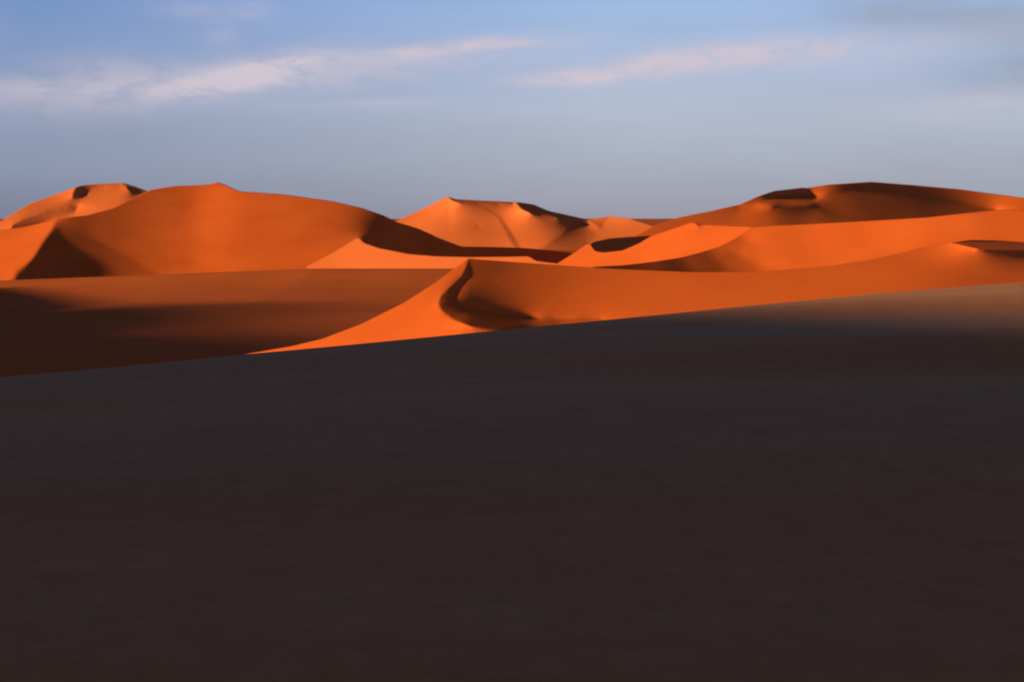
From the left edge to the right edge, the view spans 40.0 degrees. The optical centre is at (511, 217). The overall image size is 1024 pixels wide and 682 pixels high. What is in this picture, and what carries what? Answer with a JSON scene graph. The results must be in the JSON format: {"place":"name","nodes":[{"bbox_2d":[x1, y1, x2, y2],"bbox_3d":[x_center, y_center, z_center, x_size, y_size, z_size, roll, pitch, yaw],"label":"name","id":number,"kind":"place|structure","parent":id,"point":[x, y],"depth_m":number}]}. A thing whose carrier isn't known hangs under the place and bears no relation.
{"place":"outdoors","nodes":[
{"label":"outdoors","id":0,"kind":"place"},
{"bbox_2d":[0,183,146,229],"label":"sand dune","id":1,"kind":"structure","parent":0,"point":[82,200],"depth_m":880.40},
{"bbox_2d":[0,183,572,279],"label":"sand dune","id":2,"kind":"structure","parent":0,"point":[215,227],"depth_m":702.81},
{"bbox_2d":[0,219,672,376],"bbox_3d":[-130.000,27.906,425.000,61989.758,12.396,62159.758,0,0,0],"label":"ground","id":3,"kind":"structure","parent":0,"point":[53,325],"depth_m":410.95},
{"bbox_2d":[307,238,556,268],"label":"sand dune","id":4,"kind":"structure","parent":0,"point":[357,253],"depth_m":633.01},
{"bbox_2d":[0,282,1023,681],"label":"sand dune","id":5,"kind":"structure","parent":0,"point":[820,490],"depth_m":9.41},
{"bbox_2d":[0,0,1023,218],"label":"sky","id":6,"kind":"structure","parent":0,"point":[393,109]},
{"bbox_2d":[396,197,652,249],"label":"sand dune","id":7,"kind":"structure","parent":0,"point":[470,223],"depth_m":1299.12},
{"bbox_2d":[590,236,649,251],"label":"sand dune","id":8,"kind":"structure","parent":0,"point":[614,244],"depth_m":654.97},
{"bbox_2d":[250,240,1023,353],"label":"sand dune","id":9,"kind":"structure","parent":0,"point":[471,296],"depth_m":225.67},
{"bbox_2d":[555,223,752,266],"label":"sand dune","id":10,"kind":"structure","parent":0,"point":[688,239],"depth_m":460.51},
{"bbox_2d":[592,210,1023,271],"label":"sand dune","id":11,"kind":"structure","parent":0,"point":[769,248],"depth_m":373.09},
{"bbox_2d":[637,182,1023,235],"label":"sand dune","id":12,"kind":"structure","parent":0,"point":[853,202],"depth_m":947.33}
]}

